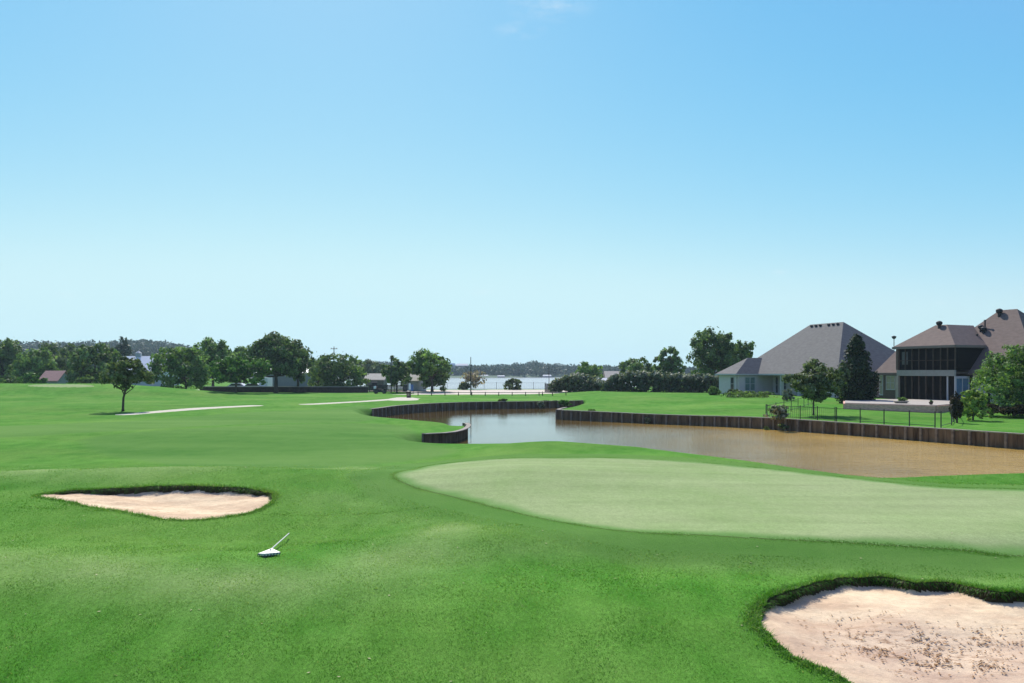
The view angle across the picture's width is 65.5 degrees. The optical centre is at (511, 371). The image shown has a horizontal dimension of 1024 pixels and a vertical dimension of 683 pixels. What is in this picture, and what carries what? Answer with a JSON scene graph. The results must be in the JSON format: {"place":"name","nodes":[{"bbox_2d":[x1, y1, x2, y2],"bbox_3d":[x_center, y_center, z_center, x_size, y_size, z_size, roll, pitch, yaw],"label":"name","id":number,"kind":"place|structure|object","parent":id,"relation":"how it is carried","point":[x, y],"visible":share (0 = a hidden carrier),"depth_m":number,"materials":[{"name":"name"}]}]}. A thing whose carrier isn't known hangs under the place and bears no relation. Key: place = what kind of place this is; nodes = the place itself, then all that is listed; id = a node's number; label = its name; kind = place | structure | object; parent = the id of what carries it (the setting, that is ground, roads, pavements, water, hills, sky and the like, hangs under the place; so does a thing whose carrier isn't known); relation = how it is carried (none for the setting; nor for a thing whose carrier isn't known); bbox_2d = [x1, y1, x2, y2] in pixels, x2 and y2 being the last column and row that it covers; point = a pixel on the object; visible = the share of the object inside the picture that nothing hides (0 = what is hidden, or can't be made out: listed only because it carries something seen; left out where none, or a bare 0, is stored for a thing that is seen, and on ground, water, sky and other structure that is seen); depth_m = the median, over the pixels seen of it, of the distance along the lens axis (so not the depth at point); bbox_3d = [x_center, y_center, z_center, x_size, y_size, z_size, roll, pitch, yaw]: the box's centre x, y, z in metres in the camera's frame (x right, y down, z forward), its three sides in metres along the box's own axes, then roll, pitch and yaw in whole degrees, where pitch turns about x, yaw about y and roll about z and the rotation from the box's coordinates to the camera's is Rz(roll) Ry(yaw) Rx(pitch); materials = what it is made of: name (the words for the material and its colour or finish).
{"place":"outdoors","nodes":[
{"label":"outdoors","id":0,"kind":"place"},
{"bbox_2d":[115,397,417,414],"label":"cart path","id":1,"kind":"structure","parent":0,"point":[392,399],"depth_m":76.71,"materials":[{"name":"concrete"}]},
{"bbox_2d":[406,391,410,397],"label":"litter bin","id":2,"kind":"object","parent":1,"relation":"on","point":[408,394],"visible":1,"depth_m":103.25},
{"bbox_2d":[36,348,598,378],"bbox_3d":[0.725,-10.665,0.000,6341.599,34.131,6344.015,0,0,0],"label":"hills","id":3,"kind":"structure","parent":0,"point":[510,376],"depth_m":751.61,"materials":[{"name":"green plant"}]},
{"bbox_2d":[0,339,716,377],"bbox_3d":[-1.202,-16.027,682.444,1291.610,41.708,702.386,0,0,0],"label":"wood","id":4,"kind":"object","parent":3,"relation":"on","point":[144,347],"visible":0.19,"depth_m":751.64,"materials":[{"name":"green plant"}]},
{"bbox_2d":[456,364,468,368],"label":"house","id":5,"kind":"structure","parent":3,"relation":"on","point":[461,365],"depth_m":797.39,"materials":[{"name":"white"}]},
{"bbox_2d":[369,390,572,394],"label":"road","id":6,"kind":"structure","parent":0,"point":[563,391],"depth_m":136.46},
{"bbox_2d":[332,377,635,388],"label":"lake water","id":7,"kind":"structure","parent":0,"point":[452,383],"depth_m":394.23,"materials":[{"name":"liquid"}]},
{"bbox_2d":[0,379,1023,682],"bbox_3d":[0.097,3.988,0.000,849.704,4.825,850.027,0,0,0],"label":"ground","id":8,"kind":"structure","parent":0,"point":[82,431],"depth_m":13.77,"materials":[{"name":"green plant"}]},
{"bbox_2d":[0,337,22,377],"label":"broadleaf tree","id":9,"kind":"object","parent":8,"relation":"on","point":[9,348],"visible":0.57,"depth_m":148.71,"materials":[{"name":"green plant"}]},
{"bbox_2d":[0,375,22,383],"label":"bush","id":10,"kind":"object","parent":8,"relation":"on","point":[8,379],"visible":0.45,"depth_m":125.27,"materials":[{"name":"green plant"}]},
{"bbox_2d":[15,372,41,383],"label":"bush","id":11,"kind":"object","parent":8,"relation":"on","point":[30,378],"visible":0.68,"depth_m":123.39,"materials":[{"name":"green plant"}]},
{"bbox_2d":[0,346,60,381],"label":"broadleaf tree","id":12,"kind":"object","parent":8,"relation":"on","point":[32,360],"visible":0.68,"depth_m":144.62,"materials":[{"name":"green plant"}]},
{"bbox_2d":[41,378,47,383],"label":"bush","id":13,"kind":"object","parent":8,"relation":"on","point":[44,380],"visible":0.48,"depth_m":124.92,"materials":[{"name":"green plant"}]},
{"bbox_2d":[39,371,67,383],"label":"cottage","id":14,"kind":"structure","parent":8,"relation":"on","point":[55,377],"depth_m":138.81,"materials":[{"name":"brown"}]},
{"bbox_2d":[45,354,71,372],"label":"broadleaf tree","id":15,"kind":"object","parent":8,"relation":"on","point":[61,361],"visible":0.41,"depth_m":151.82,"materials":[{"name":"green plant"}]},
{"bbox_2d":[38,342,80,373],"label":"broadleaf tree","id":16,"kind":"object","parent":8,"relation":"on","point":[65,350],"visible":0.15,"depth_m":174.59,"materials":[{"name":"green plant"}]},
{"bbox_2d":[28,384,93,386],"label":"putting green","id":17,"kind":"object","parent":8,"relation":"on","point":[59,385],"visible":1,"depth_m":108.38,"materials":[{"name":"green plant"}]},
{"bbox_2d":[67,381,80,383],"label":"bush","id":18,"kind":"object","parent":8,"relation":"on","point":[72,382],"visible":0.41,"depth_m":117.68,"materials":[{"name":"green plant"}]},
{"bbox_2d":[75,374,94,383],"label":"bush","id":19,"kind":"object","parent":8,"relation":"on","point":[86,378],"visible":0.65,"depth_m":123.65,"materials":[{"name":"green plant"}]},
{"bbox_2d":[64,342,119,383],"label":"broadleaf tree","id":20,"kind":"object","parent":8,"relation":"on","point":[90,356],"visible":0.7,"depth_m":132.21,"materials":[{"name":"green plant"}]},
{"bbox_2d":[93,374,113,383],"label":"bush","id":21,"kind":"object","parent":8,"relation":"on","point":[96,380],"visible":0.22,"depth_m":123.45,"materials":[{"name":"green plant"}]},
{"bbox_2d":[96,349,122,370],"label":"broadleaf tree","id":22,"kind":"object","parent":8,"relation":"on","point":[115,359],"visible":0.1,"depth_m":147.24,"materials":[{"name":"green plant"}]},
{"bbox_2d":[114,336,132,355],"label":"broadleaf tree","id":23,"kind":"object","parent":8,"relation":"on","point":[121,348],"visible":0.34,"depth_m":229.13,"materials":[{"name":"green plant"}]},
{"bbox_2d":[97,356,154,410],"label":"lone tree","id":24,"kind":"object","parent":8,"relation":"on","point":[118,373],"visible":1,"depth_m":66.43,"materials":[{"name":"green plant"}]},
{"bbox_2d":[123,351,179,385],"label":"barn","id":25,"kind":"structure","parent":8,"relation":"on","point":[143,359],"depth_m":193.35,"materials":[{"name":"white metal"}]},
{"bbox_2d":[41,490,271,519],"bbox_3d":[-8.944,3.298,20.477,5.789,0.297,2.932,0,0,24],"label":"sand bunker","id":26,"kind":"object","parent":8,"relation":"on","point":[194,504],"visible":0.96,"depth_m":20.30},
{"bbox_2d":[143,346,212,389],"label":"broadleaf tree","id":27,"kind":"object","parent":8,"relation":"on","point":[176,362],"visible":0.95,"depth_m":120.59,"materials":[{"name":"green plant"}]},
{"bbox_2d":[188,336,233,385],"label":"broadleaf tree","id":28,"kind":"object","parent":8,"relation":"on","point":[211,348],"visible":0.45,"depth_m":140.85,"materials":[{"name":"green plant"}]},
{"bbox_2d":[228,383,245,385],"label":"parked car","id":29,"kind":"object","parent":8,"relation":"on","point":[238,384],"visible":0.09,"depth_m":140.14,"materials":[{"name":"white paint"}]},
{"bbox_2d":[209,355,272,392],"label":"broadleaf tree","id":30,"kind":"object","parent":8,"relation":"on","point":[244,368],"visible":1,"depth_m":115.09,"materials":[{"name":"green plant"}]},
{"bbox_2d":[230,346,253,380],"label":"broadleaf tree","id":31,"kind":"object","parent":8,"relation":"on","point":[238,351],"visible":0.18,"depth_m":149.14,"materials":[{"name":"green plant"}]},
{"bbox_2d":[245,383,260,385],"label":"parked car","id":32,"kind":"object","parent":8,"relation":"on","point":[248,384],"visible":0.11,"depth_m":139.13,"materials":[{"name":"white paint"}]},
{"bbox_2d":[259,377,271,385],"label":"box trailer","id":33,"kind":"object","parent":8,"relation":"on","point":[268,380],"visible":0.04,"depth_m":139.60,"materials":[{"name":"white paint"}]},
{"bbox_2d":[257,533,289,557],"bbox_3d":[-4.382,3.269,15.315,0.391,0.381,3.440,0,0,-7],"label":"bunker rake","id":34,"kind":"object","parent":8,"relation":"on","point":[270,552],"visible":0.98,"depth_m":13.77,"materials":[{"name":"white plastic"}]},
{"bbox_2d":[241,331,316,392],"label":"broadleaf tree","id":35,"kind":"object","parent":8,"relation":"on","point":[276,350],"visible":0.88,"depth_m":126.08,"materials":[{"name":"green plant"}]},
{"bbox_2d":[200,386,367,392],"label":"wall","id":36,"kind":"structure","parent":8,"relation":"on","point":[336,389],"depth_m":130.85,"materials":[{"name":"brick"}]},
{"bbox_2d":[253,369,316,385],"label":"warehouse","id":37,"kind":"structure","parent":8,"relation":"on","point":[285,381],"depth_m":158.30,"materials":[{"name":"metal"}]},
{"bbox_2d":[284,340,318,391],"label":"broadleaf tree","id":38,"kind":"object","parent":8,"relation":"on","point":[300,377],"visible":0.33,"depth_m":130.69,"materials":[{"name":"green plant"}]},
{"bbox_2d":[307,358,323,385],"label":"broadleaf tree","id":39,"kind":"object","parent":8,"relation":"on","point":[314,381],"visible":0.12,"depth_m":149.28,"materials":[{"name":"green plant"}]},
{"bbox_2d":[309,352,370,390],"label":"broadleaf tree","id":40,"kind":"object","parent":8,"relation":"on","point":[330,372],"visible":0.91,"depth_m":134.67,"materials":[{"name":"green plant"}]},
{"bbox_2d":[361,359,382,378],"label":"broadleaf tree","id":41,"kind":"object","parent":8,"relation":"on","point":[370,366],"visible":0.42,"depth_m":228.08,"materials":[{"name":"green plant"}]},
{"bbox_2d":[364,373,386,388],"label":"shed","id":42,"kind":"structure","parent":8,"relation":"on","point":[377,379],"depth_m":149.96,"materials":[{"name":"grey"}]},
{"bbox_2d":[373,386,385,393],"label":"golf cart","id":43,"kind":"object","parent":8,"relation":"on","point":[376,390],"visible":1,"depth_m":125.50,"materials":[{"name":"metal"}]},
{"bbox_2d":[370,384,406,391],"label":"slat fence","id":44,"kind":"object","parent":8,"relation":"on","point":[388,388],"visible":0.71,"depth_m":132.47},
{"bbox_2d":[380,355,411,392],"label":"broadleaf tree","id":45,"kind":"object","parent":8,"relation":"on","point":[393,375],"visible":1,"depth_m":129.02,"materials":[{"name":"green plant"}]},
{"bbox_2d":[404,373,425,390],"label":"shed","id":46,"kind":"structure","parent":8,"relation":"on","point":[415,383],"depth_m":137.99,"materials":[{"name":"grey"}]},
{"bbox_2d":[405,348,452,391],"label":"broadleaf tree","id":47,"kind":"object","parent":8,"relation":"on","point":[426,361],"visible":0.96,"depth_m":132.38,"materials":[{"name":"green plant"}]},
{"bbox_2d":[417,371,449,390],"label":"broadleaf tree","id":48,"kind":"object","parent":8,"relation":"on","point":[441,379],"visible":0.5,"depth_m":135.80,"materials":[{"name":"green plant"}]},
{"bbox_2d":[422,423,470,443],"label":"retaining wall","id":49,"kind":"structure","parent":8,"relation":"on","point":[450,437],"depth_m":46.83,"materials":[{"name":"brown wood"}]},
{"bbox_2d":[457,382,469,389],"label":"bush","id":50,"kind":"object","parent":8,"relation":"on","point":[464,386],"visible":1,"depth_m":150.51,"materials":[{"name":"green plant"}]},
{"bbox_2d":[470,357,470,394],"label":"utility pole","id":51,"kind":"object","parent":8,"relation":"on","point":[470,375],"visible":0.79,"depth_m":117.94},
{"bbox_2d":[460,369,486,388],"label":"bare shrub","id":52,"kind":"object","parent":8,"relation":"on","point":[476,377],"visible":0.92,"depth_m":151.56,"materials":[{"name":"brown plant"}]},
{"bbox_2d":[371,400,582,416],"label":"retaining wall","id":53,"kind":"structure","parent":8,"relation":"on","point":[403,409],"depth_m":88.06,"materials":[{"name":"brown wood"}]},
{"bbox_2d":[537,401,544,407],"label":"weed clump","id":54,"kind":"object","parent":53,"relation":"attached to","point":[540,404],"visible":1,"depth_m":91.42,"materials":[{"name":"green plant"}]},
{"bbox_2d":[558,400,571,405],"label":"weed clump","id":55,"kind":"object","parent":53,"relation":"attached to","point":[563,402],"visible":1,"depth_m":90.93,"materials":[{"name":"green plant"}]},
{"bbox_2d":[418,392,560,395],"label":"timber rail","id":56,"kind":"object","parent":8,"relation":"on","point":[489,392],"visible":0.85,"depth_m":112.97,"materials":[{"name":"brown wood"}]},
{"bbox_2d":[436,382,544,389],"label":"iron fence","id":57,"kind":"object","parent":8,"relation":"on","point":[503,387],"visible":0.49,"depth_m":153.27,"materials":[{"name":"black metal"}]},
{"bbox_2d":[502,378,521,389],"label":"bush","id":58,"kind":"object","parent":8,"relation":"on","point":[508,384],"visible":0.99,"depth_m":149.44,"materials":[{"name":"green plant"}]},
{"bbox_2d":[545,384,561,391],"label":"board fence","id":59,"kind":"object","parent":8,"relation":"on","point":[546,388],"visible":0.17,"depth_m":133.71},
{"bbox_2d":[547,371,604,391],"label":"oleander hedge","id":60,"kind":"object","parent":8,"relation":"on","point":[578,381],"visible":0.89,"depth_m":125.29,"materials":[{"name":"green plant"}]},
{"bbox_2d":[573,360,603,377],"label":"broadleaf tree","id":61,"kind":"object","parent":8,"relation":"on","point":[593,370],"visible":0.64,"depth_m":163.53,"materials":[{"name":"green plant"}]},
{"bbox_2d":[603,371,619,383],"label":"house","id":62,"kind":"structure","parent":8,"relation":"on","point":[606,374],"depth_m":199.18,"materials":[{"name":"white"}]},
{"bbox_2d":[618,356,651,378],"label":"broadleaf tree","id":63,"kind":"object","parent":8,"relation":"on","point":[633,364],"visible":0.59,"depth_m":149.64,"materials":[{"name":"green plant"}]},
{"bbox_2d":[600,369,718,392],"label":"oleander hedge","id":64,"kind":"object","parent":8,"relation":"on","point":[629,381],"visible":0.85,"depth_m":114.14,"materials":[{"name":"green plant"}]},
{"bbox_2d":[651,346,685,385],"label":"broadleaf tree","id":65,"kind":"object","parent":8,"relation":"on","point":[668,364],"visible":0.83,"depth_m":139.31,"materials":[{"name":"green plant"}]},
{"bbox_2d":[394,457,1023,555],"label":"putting green","id":66,"kind":"object","parent":8,"relation":"on","point":[644,495],"visible":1,"depth_m":18.82,"materials":[{"name":"green plant"}]},
{"bbox_2d":[685,326,742,375],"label":"broadleaf tree","id":67,"kind":"object","parent":8,"relation":"on","point":[707,355],"visible":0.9,"depth_m":122.07,"materials":[{"name":"green plant"}]},
{"bbox_2d":[707,386,721,394],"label":"shrub","id":68,"kind":"object","parent":8,"relation":"on","point":[715,390],"visible":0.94,"depth_m":97.74,"materials":[{"name":"green plant"}]},
{"bbox_2d":[727,389,740,392],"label":"shrub","id":69,"kind":"object","parent":8,"relation":"on","point":[732,390],"visible":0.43,"depth_m":93.85,"materials":[{"name":"green plant"}]},
{"bbox_2d":[729,340,756,360],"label":"broadleaf tree","id":70,"kind":"object","parent":8,"relation":"on","point":[745,348],"visible":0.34,"depth_m":126.00,"materials":[{"name":"green plant"}]},
{"bbox_2d":[717,390,777,397],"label":"shrub","id":71,"kind":"object","parent":8,"relation":"on","point":[747,394],"visible":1,"depth_m":91.21,"materials":[{"name":"green plant"}]},
{"bbox_2d":[763,404,789,420],"bbox_3d":[18.967,2.864,56.750,1.538,1.159,1.582,0,0,-39],"label":"shrub","id":72,"kind":"object","parent":8,"relation":"on","point":[780,411],"visible":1,"depth_m":56.51,"materials":[{"name":"green plant"}]},
{"bbox_2d":[782,388,794,400],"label":"shrub","id":73,"kind":"object","parent":8,"relation":"on","point":[788,394],"visible":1,"depth_m":83.77,"materials":[{"name":"green plant"}]},
{"bbox_2d":[555,407,1023,449],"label":"retaining wall","id":74,"kind":"structure","parent":8,"relation":"on","point":[1010,440],"depth_m":54.30,"materials":[{"name":"brown wood"}]},
{"bbox_2d":[777,423,788,428],"bbox_3d":[19.423,3.871,56.937,0.802,0.460,0.758,0,0,0],"label":"weed clump","id":75,"kind":"object","parent":74,"relation":"attached to","point":[782,426],"visible":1,"depth_m":56.79,"materials":[{"name":"green plant"}]},
{"bbox_2d":[770,398,809,414],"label":"iron fence","id":76,"kind":"object","parent":8,"relation":"on","point":[791,404],"visible":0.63,"depth_m":67.28,"materials":[{"name":"black metal"}]},
{"bbox_2d":[766,405,835,420],"bbox_3d":[20.523,2.911,56.787,0.191,1.072,5.528,0,0,-38],"label":"iron fence","id":77,"kind":"object","parent":8,"relation":"on","point":[817,418],"visible":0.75,"depth_m":56.08,"materials":[{"name":"black metal"}]},
{"bbox_2d":[715,322,894,397],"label":"house","id":78,"kind":"structure","parent":8,"relation":"on","point":[826,343],"depth_m":98.96,"materials":[{"name":"grey"}]},
{"bbox_2d":[730,377,733,388],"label":"window","id":79,"kind":"structure","parent":78,"relation":"in","point":[731,378],"depth_m":101.59,"materials":[{"name":"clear glass"}]},
{"bbox_2d":[745,377,754,390],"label":"window","id":80,"kind":"structure","parent":78,"relation":"in","point":[749,381],"depth_m":101.16,"materials":[{"name":"clear glass"}]},
{"bbox_2d":[775,376,778,393],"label":"window","id":81,"kind":"structure","parent":78,"relation":"in","point":[776,377],"depth_m":101.48,"materials":[{"name":"glass"}]},
{"bbox_2d":[781,357,846,415],"bbox_3d":[23.469,1.160,61.207,5.068,4.674,3.841,0,0,-37],"label":"yard tree","id":82,"kind":"object","parent":8,"relation":"on","point":[820,372],"visible":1,"depth_m":60.63,"materials":[{"name":"green plant"}]},
{"bbox_2d":[836,360,850,398],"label":"shrub","id":83,"kind":"object","parent":8,"relation":"on","point":[844,368],"visible":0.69,"depth_m":76.73,"materials":[{"name":"green plant"}]},
{"bbox_2d":[834,333,880,403],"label":"evergreen tree","id":84,"kind":"object","parent":8,"relation":"on","point":[863,383],"visible":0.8,"depth_m":77.06,"materials":[{"name":"green plant"}]},
{"bbox_2d":[836,407,935,427],"bbox_3d":[23.998,2.925,51.431,0.195,1.064,7.163,0,0,-29],"label":"iron fence","id":85,"kind":"object","parent":8,"relation":"on","point":[884,422],"visible":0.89,"depth_m":51.44,"materials":[{"name":"black metal"}]},
{"bbox_2d":[761,584,1023,682],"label":"sand bunker","id":86,"kind":"object","parent":8,"relation":"on","point":[817,610],"visible":1,"depth_m":10.80},
{"bbox_2d":[782,605,1023,678],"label":"plant debris","id":87,"kind":"object","parent":86,"relation":"on","point":[948,661],"visible":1,"depth_m":10.37,"materials":[{"name":"brown plant"}]},
{"bbox_2d":[843,399,950,412],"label":"raised patio","id":88,"kind":"structure","parent":8,"relation":"on","point":[912,405],"depth_m":68.66,"materials":[{"name":"beige concrete"}]},
{"bbox_2d":[893,397,908,402],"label":"stone planter","id":89,"kind":"object","parent":88,"relation":"on","point":[902,399],"visible":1,"depth_m":69.30,"materials":[{"name":"grey stone"}]},
{"bbox_2d":[940,409,953,427],"bbox_3d":[30.835,2.907,56.026,0.559,1.101,18.258,0,0,30],"label":"iron fence","id":90,"kind":"object","parent":8,"relation":"on","point":[941,412],"visible":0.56,"depth_m":48.87,"materials":[{"name":"black metal"}]},
{"bbox_2d":[875,309,1023,403],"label":"house","id":91,"kind":"structure","parent":8,"relation":"on","point":[938,361],"depth_m":78.48,"materials":[{"name":"brown"}]},
{"bbox_2d":[879,375,882,394],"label":"window","id":92,"kind":"structure","parent":91,"relation":"in","point":[881,376],"depth_m":86.52,"materials":[{"name":"grey glass"}]},
{"bbox_2d":[886,376,894,389],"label":"window","id":93,"kind":"structure","parent":91,"relation":"in","point":[890,380],"depth_m":85.41,"materials":[{"name":"grey glass"}]},
{"bbox_2d":[902,352,907,364],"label":"porch window","id":94,"kind":"structure","parent":91,"relation":"in","point":[903,353],"depth_m":81.30,"materials":[{"name":"black glass"}]},
{"bbox_2d":[956,378,968,398],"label":"window","id":95,"kind":"structure","parent":91,"relation":"in","point":[962,384],"depth_m":76.64,"materials":[{"name":"blue glass"}]},
{"bbox_2d":[948,391,963,422],"bbox_3d":[29.650,2.402,53.199,1.041,2.308,0.865,0,0,0],"label":"tree","id":96,"kind":"object","parent":8,"relation":"on","point":[956,405],"visible":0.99,"depth_m":52.99,"materials":[{"name":"green plant"}]},
{"bbox_2d":[960,388,993,420],"bbox_3d":[32.283,2.313,55.407,2.130,2.449,2.188,0,0,42],"label":"tree","id":97,"kind":"object","parent":8,"relation":"on","point":[971,399],"visible":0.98,"depth_m":55.29,"materials":[{"name":"green plant"}]},
{"bbox_2d":[968,392,991,411],"bbox_3d":[36.161,2.347,61.189,1.778,1.714,1.760,0,0,0],"label":"shrub","id":98,"kind":"object","parent":8,"relation":"on","point":[988,399],"visible":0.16,"depth_m":60.73,"materials":[{"name":"green plant"}]},
{"bbox_2d":[968,344,1023,415],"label":"tree","id":99,"kind":"object","parent":8,"relation":"on","point":[1003,379],"visible":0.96,"depth_m":60.35,"materials":[{"name":"green plant"}]},
{"bbox_2d":[979,403,1023,415],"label":"shrub","id":100,"kind":"object","parent":8,"relation":"on","point":[1019,409],"visible":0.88,"depth_m":58.26,"materials":[{"name":"green plant"}]},
{"bbox_2d":[0,0,1023,366],"label":"sky","id":101,"kind":"structure","parent":0,"point":[597,182],"materials":[{"name":"blue"}]},
{"bbox_2d":[383,408,1023,477],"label":"pond water","id":102,"kind":"structure","parent":0,"point":[865,456],"depth_m":46.76,"materials":[{"name":"brown liquid"}]}
]}

